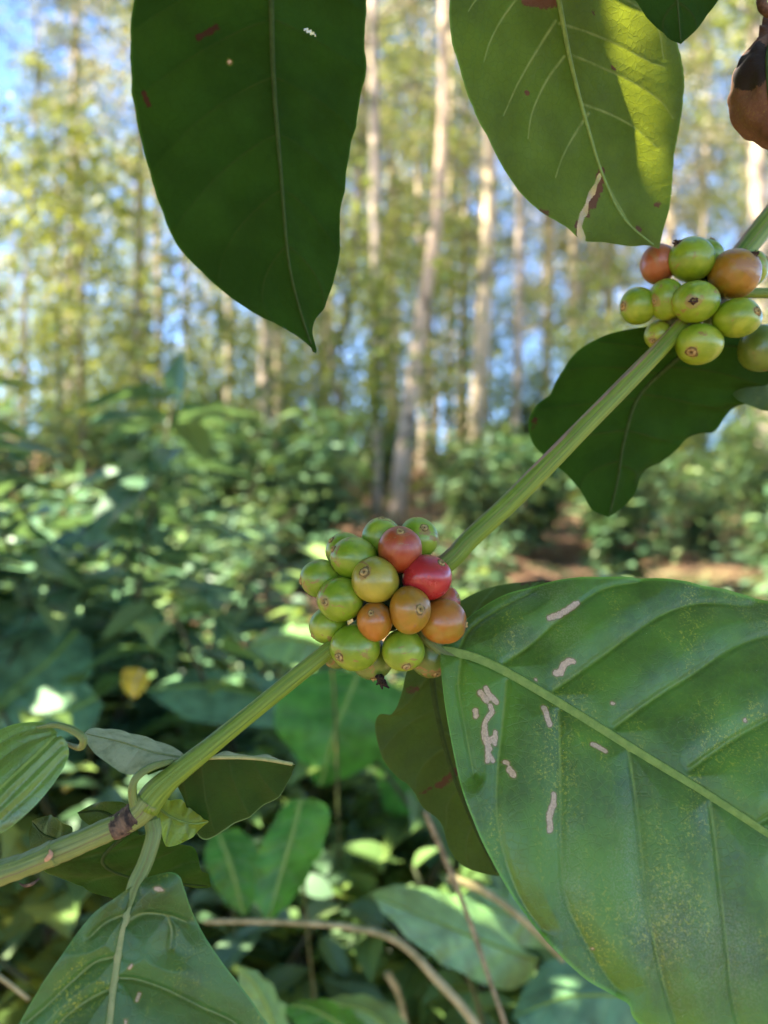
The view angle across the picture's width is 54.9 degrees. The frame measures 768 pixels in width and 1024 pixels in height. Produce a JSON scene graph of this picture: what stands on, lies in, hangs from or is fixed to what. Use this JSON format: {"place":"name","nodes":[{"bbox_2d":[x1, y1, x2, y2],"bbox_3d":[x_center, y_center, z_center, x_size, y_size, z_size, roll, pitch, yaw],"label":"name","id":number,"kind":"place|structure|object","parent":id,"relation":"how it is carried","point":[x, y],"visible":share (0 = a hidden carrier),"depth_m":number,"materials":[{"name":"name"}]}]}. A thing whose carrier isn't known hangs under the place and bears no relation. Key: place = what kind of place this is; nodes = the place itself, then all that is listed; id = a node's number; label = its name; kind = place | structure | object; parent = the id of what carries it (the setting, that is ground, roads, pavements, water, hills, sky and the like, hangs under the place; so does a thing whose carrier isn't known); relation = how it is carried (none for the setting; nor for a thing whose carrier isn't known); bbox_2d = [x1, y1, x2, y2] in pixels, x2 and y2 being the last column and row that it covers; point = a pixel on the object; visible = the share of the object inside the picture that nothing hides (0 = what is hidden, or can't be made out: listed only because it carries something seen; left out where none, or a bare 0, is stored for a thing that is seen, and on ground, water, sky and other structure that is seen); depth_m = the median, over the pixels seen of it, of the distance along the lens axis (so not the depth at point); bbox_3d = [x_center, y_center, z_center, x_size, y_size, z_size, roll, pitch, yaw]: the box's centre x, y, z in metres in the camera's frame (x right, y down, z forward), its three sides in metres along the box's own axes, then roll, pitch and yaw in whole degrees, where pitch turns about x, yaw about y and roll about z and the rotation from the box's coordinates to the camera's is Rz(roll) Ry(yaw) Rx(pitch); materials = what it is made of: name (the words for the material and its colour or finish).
{"place":"outdoors","nodes":[
{"label":"outdoors","id":0,"kind":"place"},
{"bbox_2d":[0,438,767,988],"bbox_3d":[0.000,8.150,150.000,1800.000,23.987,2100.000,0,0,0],"label":"ground","id":1,"kind":"structure","parent":0,"point":[668,566],"depth_m":7.93,"materials":[{"name":"soil"}]},
{"bbox_2d":[0,394,41,543],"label":"shrub","id":2,"kind":"object","parent":1,"relation":"on","point":[13,457],"visible":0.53,"depth_m":5.27,"materials":[{"name":"green plant"}]},
{"bbox_2d":[0,411,85,543],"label":"shrub","id":3,"kind":"object","parent":1,"relation":"on","point":[64,466],"visible":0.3,"depth_m":7.41,"materials":[{"name":"green plant"}]},
{"bbox_2d":[0,495,94,609],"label":"shrub","id":4,"kind":"object","parent":1,"relation":"on","point":[51,535],"visible":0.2,"depth_m":2.41,"materials":[{"name":"green plant"}]},
{"bbox_2d":[1,458,103,598],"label":"shrub","id":5,"kind":"object","parent":1,"relation":"on","point":[70,477],"visible":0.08,"depth_m":3.89,"materials":[{"name":"green plant"}]},
{"bbox_2d":[0,556,107,1006],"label":"shrub","id":6,"kind":"object","parent":1,"relation":"on","point":[54,615],"visible":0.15,"depth_m":1.42,"materials":[{"name":"green plant"}]},
{"bbox_2d":[0,43,118,395],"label":"tree","id":7,"kind":"object","parent":1,"relation":"on","point":[53,101],"visible":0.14,"depth_m":25.26,"materials":[{"name":"green plant"}]},
{"bbox_2d":[0,0,133,486],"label":"tree","id":8,"kind":"object","parent":1,"relation":"on","point":[75,27],"visible":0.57,"depth_m":12.94,"materials":[{"name":"green plant"}]},
{"bbox_2d":[0,0,153,409],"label":"tree","id":9,"kind":"object","parent":1,"relation":"on","point":[139,142],"visible":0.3,"depth_m":13.91,"materials":[{"name":"green plant"}]},
{"bbox_2d":[0,596,166,796],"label":"taro plant","id":10,"kind":"object","parent":1,"relation":"on","point":[46,664],"visible":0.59,"depth_m":1.44,"materials":[{"name":"teal plant"}]},
{"bbox_2d":[0,0,170,468],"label":"tree","id":11,"kind":"object","parent":1,"relation":"on","point":[75,58],"visible":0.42,"depth_m":16.94,"materials":[{"name":"green plant"}]},
{"bbox_2d":[10,0,162,416],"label":"tree","id":12,"kind":"object","parent":1,"relation":"on","point":[89,144],"visible":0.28,"depth_m":20.02,"materials":[{"name":"green plant"}]},
{"bbox_2d":[1,262,219,490],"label":"sapling","id":13,"kind":"object","parent":1,"relation":"on","point":[102,354],"visible":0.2,"depth_m":13.85,"materials":[{"name":"green plant"}]},
{"bbox_2d":[7,488,229,668],"bbox_3d":[-1.105,0.430,3.021,0.924,1.066,0.866,0,0,-36],"label":"shrub","id":14,"kind":"object","parent":1,"relation":"on","point":[78,494],"visible":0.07,"depth_m":3.10,"materials":[{"name":"green plant"}]},
{"bbox_2d":[66,394,173,543],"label":"shrub","id":15,"kind":"object","parent":1,"relation":"on","point":[115,445],"visible":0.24,"depth_m":7.92,"materials":[{"name":"green plant"}]},
{"bbox_2d":[0,36,247,506],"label":"sapling","id":16,"kind":"object","parent":1,"relation":"on","point":[85,107],"visible":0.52,"depth_m":10.07,"materials":[{"name":"green plant"}]},
{"bbox_2d":[0,38,249,524],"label":"sapling","id":17,"kind":"object","parent":1,"relation":"on","point":[81,309],"visible":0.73,"depth_m":8.90,"materials":[{"name":"green plant"}]},
{"bbox_2d":[0,592,269,1016],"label":"weed","id":18,"kind":"object","parent":1,"relation":"on","point":[43,904],"visible":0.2,"depth_m":1.22,"materials":[{"name":"green plant"}]},
{"bbox_2d":[47,0,232,427],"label":"tree","id":19,"kind":"object","parent":1,"relation":"on","point":[158,316],"visible":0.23,"depth_m":17.25,"materials":[{"name":"green plant"}]},
{"bbox_2d":[90,1,219,394],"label":"tree","id":20,"kind":"object","parent":1,"relation":"on","point":[153,226],"visible":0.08,"depth_m":24.18,"materials":[{"name":"green plant"}]},
{"bbox_2d":[0,784,323,1023],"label":"weed","id":21,"kind":"object","parent":1,"relation":"on","point":[33,975],"visible":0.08,"depth_m":1.07,"materials":[{"name":"green plant"}]},
{"bbox_2d":[0,349,327,987],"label":"shrub","id":22,"kind":"object","parent":1,"relation":"on","point":[101,534],"visible":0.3,"depth_m":1.64,"materials":[{"name":"green plant"}]},
{"bbox_2d":[132,421,256,572],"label":"shrub","id":23,"kind":"object","parent":1,"relation":"on","point":[220,455],"visible":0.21,"depth_m":5.77,"materials":[{"name":"green plant"}]},
{"bbox_2d":[103,558,290,741],"bbox_3d":[-0.618,0.606,2.303,0.967,0.908,0.916,0,0,-42],"label":"shrub","id":24,"kind":"object","parent":1,"relation":"on","point":[152,591],"visible":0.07,"depth_m":2.42,"materials":[{"name":"green plant"}]},
{"bbox_2d":[59,602,359,971],"bbox_3d":[-0.342,0.653,1.717,0.852,0.965,0.964,0,0,35],"label":"weed","id":25,"kind":"object","parent":1,"relation":"on","point":[152,630],"visible":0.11,"depth_m":1.40,"materials":[{"name":"green plant"}]},
{"bbox_2d":[89,222,351,507],"bbox_3d":[-2.515,-1.950,10.983,4.075,4.549,4.197,0,0,-4],"label":"sapling","id":26,"kind":"object","parent":1,"relation":"on","point":[214,363],"visible":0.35,"depth_m":10.83,"materials":[{"name":"green plant"}]},
{"bbox_2d":[139,670,302,829],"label":"taro plant","id":27,"kind":"object","parent":1,"relation":"on","point":[188,696],"visible":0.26,"depth_m":1.39,"materials":[{"name":"teal plant"}]},
{"bbox_2d":[47,736,395,1023],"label":"shrub","id":28,"kind":"object","parent":1,"relation":"on","point":[229,948],"visible":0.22,"depth_m":1.10,"materials":[{"name":"green plant"}]},
{"bbox_2d":[164,403,293,548],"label":"shrub","id":29,"kind":"object","parent":1,"relation":"on","point":[250,426],"visible":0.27,"depth_m":6.65,"materials":[{"name":"green plant"}]},
{"bbox_2d":[157,504,302,668],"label":"shrub","id":30,"kind":"object","parent":1,"relation":"on","point":[253,593],"visible":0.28,"depth_m":4.05,"materials":[{"name":"green plant"}]},
{"bbox_2d":[147,449,318,604],"bbox_3d":[-0.977,0.160,5.108,1.160,1.150,1.224,0,0,-11],"label":"shrub","id":31,"kind":"object","parent":1,"relation":"on","point":[198,496],"visible":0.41,"depth_m":5.03,"materials":[{"name":"green plant"}]},
{"bbox_2d":[164,276,351,456],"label":"sapling","id":32,"kind":"object","parent":1,"relation":"on","point":[240,385],"visible":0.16,"depth_m":17.78,"materials":[{"name":"green plant"}]},
{"bbox_2d":[106,0,415,485],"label":"tree","id":33,"kind":"object","parent":1,"relation":"on","point":[261,377],"visible":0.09,"depth_m":12.71,"materials":[{"name":"green plant"}]},
{"bbox_2d":[205,796,329,999],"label":"arrowleaf plant","id":34,"kind":"object","parent":1,"relation":"on","point":[270,877],"visible":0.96,"depth_m":0.81,"materials":[{"name":"green plant"}]},
{"bbox_2d":[250,624,341,917],"bbox_3d":[-0.080,0.660,1.130,0.097,1.014,0.378,0,0,18],"label":"broadleaf plant","id":35,"kind":"object","parent":1,"relation":"on","point":[291,644],"visible":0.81,"depth_m":0.98,"materials":[{"name":"green plant"}]},
{"bbox_2d":[242,411,370,553],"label":"shrub","id":36,"kind":"object","parent":1,"relation":"on","point":[323,439],"visible":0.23,"depth_m":7.14,"materials":[{"name":"green plant"}]},
{"bbox_2d":[179,219,437,477],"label":"sapling","id":37,"kind":"object","parent":1,"relation":"on","point":[318,360],"visible":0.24,"depth_m":13.48,"materials":[{"name":"green plant"}]},
{"bbox_2d":[244,395,379,587],"bbox_3d":[-0.578,-0.125,5.971,1.108,1.533,1.108,0,0,-8],"label":"shrub","id":38,"kind":"object","parent":1,"relation":"on","point":[327,495],"visible":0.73,"depth_m":5.86,"materials":[{"name":"green plant"}]},
{"bbox_2d":[238,965,405,1023],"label":"broadleaf plant","id":39,"kind":"object","parent":1,"relation":"on","point":[260,991],"visible":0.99,"depth_m":0.72,"materials":[{"name":"green plant"}]},
{"bbox_2d":[140,94,543,526],"bbox_3d":[-0.649,-2.058,9.055,4.784,5.339,4.926,0,0,41],"label":"sapling","id":40,"kind":"object","parent":1,"relation":"on","point":[344,269],"visible":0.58,"depth_m":8.81,"materials":[{"name":"green plant"}]},
{"bbox_2d":[275,670,417,816],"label":"taro plant","id":41,"kind":"object","parent":1,"relation":"on","point":[304,718],"visible":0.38,"depth_m":1.22,"materials":[{"name":"green plant"}]},
{"bbox_2d":[187,743,507,1019],"bbox_3d":[-0.080,0.753,1.259,0.724,0.820,0.819,0,0,-43],"label":"weed","id":42,"kind":"object","parent":1,"relation":"on","point":[346,892],"visible":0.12,"depth_m":1.20,"materials":[{"name":"green plant"}]},
{"bbox_2d":[284,30,431,437],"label":"tree","id":43,"kind":"object","parent":1,"relation":"on","point":[341,239],"visible":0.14,"depth_m":19.18,"materials":[{"name":"green plant"}]},
{"bbox_2d":[287,687,434,967],"bbox_3d":[0.068,0.707,1.666,0.924,0.924,0.816,0,0,-35],"label":"weed","id":44,"kind":"object","parent":1,"relation":"on","point":[388,835],"visible":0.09,"depth_m":1.36,"materials":[{"name":"green plant"}]},
{"bbox_2d":[306,0,449,514],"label":"tree","id":45,"kind":"object","parent":1,"relation":"on","point":[374,121],"visible":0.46,"depth_m":10.94,"materials":[{"name":"grey plant"}]},
{"bbox_2d":[336,274,408,513],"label":"climbing vine","id":46,"kind":"object","parent":45,"relation":"attached to","point":[376,309],"visible":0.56,"depth_m":10.82,"materials":[{"name":"green plant"}]},
{"bbox_2d":[304,0,453,479],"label":"tree","id":47,"kind":"object","parent":1,"relation":"on","point":[359,191],"visible":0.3,"depth_m":15.94,"materials":[{"name":"green plant"}]},
{"bbox_2d":[0,0,767,1023],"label":"coffee","id":48,"kind":"object","parent":1,"relation":"on","point":[578,766],"depth_m":0.27,"materials":[{"name":"plant"}]},
{"bbox_2d":[0,722,87,832],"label":"coffee leaf","id":49,"kind":"object","parent":48,"relation":"attached to","point":[33,757],"visible":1,"depth_m":0.26,"materials":[{"name":"plant"}]},
{"bbox_2d":[11,468,767,968],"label":"ground cover","id":50,"kind":"object","parent":1,"relation":"on","point":[567,514],"visible":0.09,"depth_m":7.31,"materials":[{"name":"green plant"}]},
{"bbox_2d":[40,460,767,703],"bbox_3d":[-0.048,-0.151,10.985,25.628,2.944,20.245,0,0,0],"label":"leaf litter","id":51,"kind":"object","parent":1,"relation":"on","point":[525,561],"visible":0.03,"depth_m":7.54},
{"bbox_2d":[335,0,473,424],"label":"tree","id":52,"kind":"object","parent":1,"relation":"on","point":[390,184],"visible":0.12,"depth_m":24.79,"materials":[{"name":"green plant"}]},
{"bbox_2d":[332,36,477,437],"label":"tree","id":53,"kind":"object","parent":1,"relation":"on","point":[396,220],"visible":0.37,"depth_m":17.88,"materials":[{"name":"green plant"}]},
{"bbox_2d":[341,0,470,426],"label":"tree","id":54,"kind":"object","parent":1,"relation":"on","point":[401,175],"visible":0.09,"depth_m":26.38,"materials":[{"name":"green plant"}]},
{"bbox_2d":[287,761,546,1023],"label":"weed","id":55,"kind":"object","parent":1,"relation":"on","point":[411,976],"visible":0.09,"depth_m":1.18,"materials":[{"name":"green plant"}]},
{"bbox_2d":[387,0,448,525],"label":"tree","id":56,"kind":"object","parent":1,"relation":"on","point":[403,456],"visible":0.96,"depth_m":8.54,"materials":[{"name":"beige plant"}]},
{"bbox_2d":[332,0,503,469],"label":"tree","id":57,"kind":"object","parent":1,"relation":"on","point":[419,183],"visible":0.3,"depth_m":21.41,"materials":[{"name":"green plant"}]},
{"bbox_2d":[381,60,477,397],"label":"tree","id":58,"kind":"object","parent":1,"relation":"on","point":[429,190],"visible":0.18,"depth_m":22.05,"materials":[{"name":"green plant"}]},
{"bbox_2d":[308,824,556,1023],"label":"weed","id":59,"kind":"object","parent":1,"relation":"on","point":[372,955],"visible":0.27,"depth_m":1.10,"materials":[{"name":"green plant"}]},
{"bbox_2d":[354,0,512,464],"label":"tree","id":60,"kind":"object","parent":1,"relation":"on","point":[451,107],"visible":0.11,"depth_m":19.93,"materials":[{"name":"green plant"}]},
{"bbox_2d":[393,0,495,479],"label":"tree","id":61,"kind":"object","parent":1,"relation":"on","point":[481,352],"visible":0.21,"depth_m":12.89,"materials":[{"name":"beige plant"}]},
{"bbox_2d":[332,191,562,473],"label":"sapling","id":62,"kind":"object","parent":1,"relation":"on","point":[428,356],"visible":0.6,"depth_m":16.80,"materials":[{"name":"green plant"}]},
{"bbox_2d":[369,885,545,989],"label":"broadleaf plant","id":63,"kind":"object","parent":1,"relation":"on","point":[434,923],"visible":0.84,"depth_m":0.82,"materials":[{"name":"green plant"}]},
{"bbox_2d":[419,423,523,539],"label":"shrub","id":64,"kind":"object","parent":1,"relation":"on","point":[462,466],"visible":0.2,"depth_m":7.87,"materials":[{"name":"green plant"}]},
{"bbox_2d":[378,18,573,463],"bbox_3d":[1.891,-6.005,17.957,4.321,11.255,4.538,0,0,-41],"label":"tree","id":65,"kind":"object","parent":1,"relation":"on","point":[465,258],"visible":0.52,"depth_m":17.65,"materials":[{"name":"green plant"}]},
{"bbox_2d":[435,520,524,600],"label":"shrub","id":66,"kind":"object","parent":1,"relation":"on","point":[479,576],"visible":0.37,"depth_m":4.81,"materials":[{"name":"green plant"}]},
{"bbox_2d":[396,46,582,439],"bbox_3d":[2.491,-6.385,19.194,4.515,11.761,4.742,0,0,-10],"label":"tree","id":67,"kind":"object","parent":1,"relation":"on","point":[479,181],"visible":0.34,"depth_m":18.94,"materials":[{"name":"green plant"}]},
{"bbox_2d":[423,19,555,439],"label":"tree","id":68,"kind":"object","parent":1,"relation":"on","point":[499,216],"visible":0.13,"depth_m":24.53,"materials":[{"name":"green plant"}]},
{"bbox_2d":[426,429,561,590],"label":"shrub","id":69,"kind":"object","parent":1,"relation":"on","point":[473,515],"visible":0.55,"depth_m":5.95,"materials":[{"name":"green plant"}]},
{"bbox_2d":[363,0,675,482],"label":"tree","id":70,"kind":"object","parent":1,"relation":"on","point":[519,308],"visible":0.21,"depth_m":13.94,"materials":[{"name":"green plant"}]},
{"bbox_2d":[486,361,554,472],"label":"shrub","id":71,"kind":"object","parent":1,"relation":"on","point":[510,395],"visible":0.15,"depth_m":14.76,"materials":[{"name":"green plant"}]},
{"bbox_2d":[480,429,573,558],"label":"shrub","id":72,"kind":"object","parent":1,"relation":"on","point":[526,463],"visible":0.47,"depth_m":7.47,"materials":[{"name":"green plant"}]},
{"bbox_2d":[469,115,614,398],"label":"tree","id":73,"kind":"object","parent":1,"relation":"on","point":[550,286],"visible":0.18,"depth_m":20.86,"materials":[{"name":"green plant"}]},
{"bbox_2d":[490,170,611,383],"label":"tree","id":74,"kind":"object","parent":1,"relation":"on","point":[563,240],"visible":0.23,"depth_m":20.85,"materials":[{"name":"green plant"}]},
{"bbox_2d":[493,191,633,351],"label":"tree","id":75,"kind":"object","parent":1,"relation":"on","point":[563,255],"visible":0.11,"depth_m":24.03,"materials":[{"name":"green plant"}]},
{"bbox_2d":[488,286,653,478],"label":"sapling","id":76,"kind":"object","parent":1,"relation":"on","point":[556,339],"visible":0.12,"depth_m":17.43,"materials":[{"name":"green plant"}]},
{"bbox_2d":[512,958,637,1023],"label":"broadleaf plant","id":77,"kind":"object","parent":1,"relation":"on","point":[556,991],"visible":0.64,"depth_m":0.78,"materials":[{"name":"teal plant"}]},
{"bbox_2d":[506,165,682,345],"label":"tree","id":78,"kind":"object","parent":1,"relation":"on","point":[588,251],"visible":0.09,"depth_m":25.72,"materials":[{"name":"green plant"}]},
{"bbox_2d":[471,19,720,358],"bbox_3d":[5.259,-12.728,18.717,5.851,25.062,7.158,0,0,-36],"label":"tree","id":79,"kind":"object","parent":1,"relation":"on","point":[573,250],"visible":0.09,"depth_m":18.55,"materials":[{"name":"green plant"}]},
{"bbox_2d":[492,279,716,510],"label":"sapling","id":80,"kind":"object","parent":1,"relation":"on","point":[604,311],"visible":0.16,"depth_m":12.38,"materials":[{"name":"green plant"}]},
{"bbox_2d":[514,21,713,363],"bbox_3d":[5.398,-5.999,17.101,4.742,11.761,4.516,0,0,-8],"label":"tree","id":81,"kind":"object","parent":1,"relation":"on","point":[606,289],"visible":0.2,"depth_m":17.22,"materials":[{"name":"green plant"}]},
{"bbox_2d":[502,305,750,548],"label":"sapling","id":82,"kind":"object","parent":1,"relation":"on","point":[528,338],"visible":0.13,"depth_m":8.86,"materials":[{"name":"green plant"}]},
{"bbox_2d":[562,452,718,578],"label":"shrub","id":83,"kind":"object","parent":1,"relation":"on","point":[622,556],"visible":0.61,"depth_m":5.90,"materials":[{"name":"green plant"}]},
{"bbox_2d":[581,18,745,474],"bbox_3d":[7.667,-7.647,19.915,4.600,14.178,3.876,0,0,5],"label":"tree","id":84,"kind":"object","parent":1,"relation":"on","point":[667,226],"visible":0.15,"depth_m":19.48,"materials":[{"name":"green plant"}]},
{"bbox_2d":[580,6,748,461],"bbox_3d":[8.041,-9.494,20.629,5.777,18.020,5.324,0,0,42],"label":"tree","id":85,"kind":"object","parent":1,"relation":"on","point":[672,229],"visible":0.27,"depth_m":20.30,"materials":[{"name":"green plant"}]},
{"bbox_2d":[640,486,707,562],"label":"shrub","id":86,"kind":"object","parent":1,"relation":"on","point":[667,544],"visible":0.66,"depth_m":7.62,"materials":[{"name":"green plant"}]},
{"bbox_2d":[640,0,748,256],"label":"tree","id":87,"kind":"object","parent":1,"relation":"on","point":[696,194],"visible":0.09,"depth_m":32.56,"materials":[{"name":"green plant"}]},
{"bbox_2d":[664,463,747,560],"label":"shrub","id":88,"kind":"object","parent":1,"relation":"on","point":[693,534],"visible":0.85,"depth_m":8.49,"materials":[{"name":"green plant"}]},
{"bbox_2d":[645,0,767,485],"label":"tree","id":89,"kind":"object","parent":1,"relation":"on","point":[729,195],"visible":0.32,"depth_m":17.73,"materials":[{"name":"green plant"}]},
{"bbox_2d":[646,0,767,452],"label":"tree","id":90,"kind":"object","parent":1,"relation":"on","point":[704,223],"visible":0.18,"depth_m":28.57,"materials":[{"name":"green plant"}]},
{"bbox_2d":[675,0,767,466],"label":"tree","id":91,"kind":"object","parent":1,"relation":"on","point":[756,167],"visible":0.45,"depth_m":13.06,"materials":[{"name":"green plant"}]},
{"bbox_2d":[680,0,767,439],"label":"tree","id":92,"kind":"object","parent":1,"relation":"on","point":[747,226],"visible":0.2,"depth_m":23.80,"materials":[{"name":"green plant"}]},
{"bbox_2d":[702,407,767,572],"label":"shrub","id":93,"kind":"object","parent":1,"relation":"on","point":[758,477],"visible":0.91,"depth_m":7.29,"materials":[{"name":"green plant"}]},
{"bbox_2d":[716,415,767,520],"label":"shrub","id":94,"kind":"object","parent":1,"relation":"on","point":[733,449],"visible":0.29,"depth_m":10.91,"materials":[{"name":"green plant"}]},
{"bbox_2d":[0,0,767,450],"label":"sky","id":95,"kind":"structure","parent":0,"point":[23,22],"materials":[{"name":"blue"}]},
{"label":"coffee shrub","id":96,"kind":"object","parent":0,"visible":0},
{"bbox_2d":[204,918,479,1023],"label":"dry twig","id":97,"kind":"object","parent":96,"relation":"attached to","point":[440,983],"visible":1,"depth_m":0.71,"materials":[{"name":"wood"}]},
{"bbox_2d":[423,810,506,1023],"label":"dry twig","id":98,"kind":"object","parent":96,"relation":"attached to","point":[439,845],"visible":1,"depth_m":0.62,"materials":[{"name":"wood"}]},
{"bbox_2d":[446,874,564,961],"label":"dry twig","id":99,"kind":"object","parent":96,"relation":"attached to","point":[487,893],"visible":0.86,"depth_m":0.75,"materials":[{"name":"wood"}]},
{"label":"coffee branch","id":100,"kind":"object","parent":96,"relation":"attached to","visible":0},
{"bbox_2d":[449,0,683,248],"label":"leaf","id":101,"kind":"object","parent":100,"relation":"attached to","point":[570,100],"visible":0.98,"depth_m":0.30,"materials":[{"name":"plant"}]},
{"bbox_2d":[635,0,717,43],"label":"coffee leaf","id":102,"kind":"object","parent":100,"relation":"attached to","point":[679,21],"visible":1,"depth_m":0.27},
{"bbox_2d":[727,0,767,149],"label":"dried leaf","id":103,"kind":"object","parent":100,"relation":"attached to","point":[747,100],"visible":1,"depth_m":0.30,"materials":[{"name":"brown plant"}]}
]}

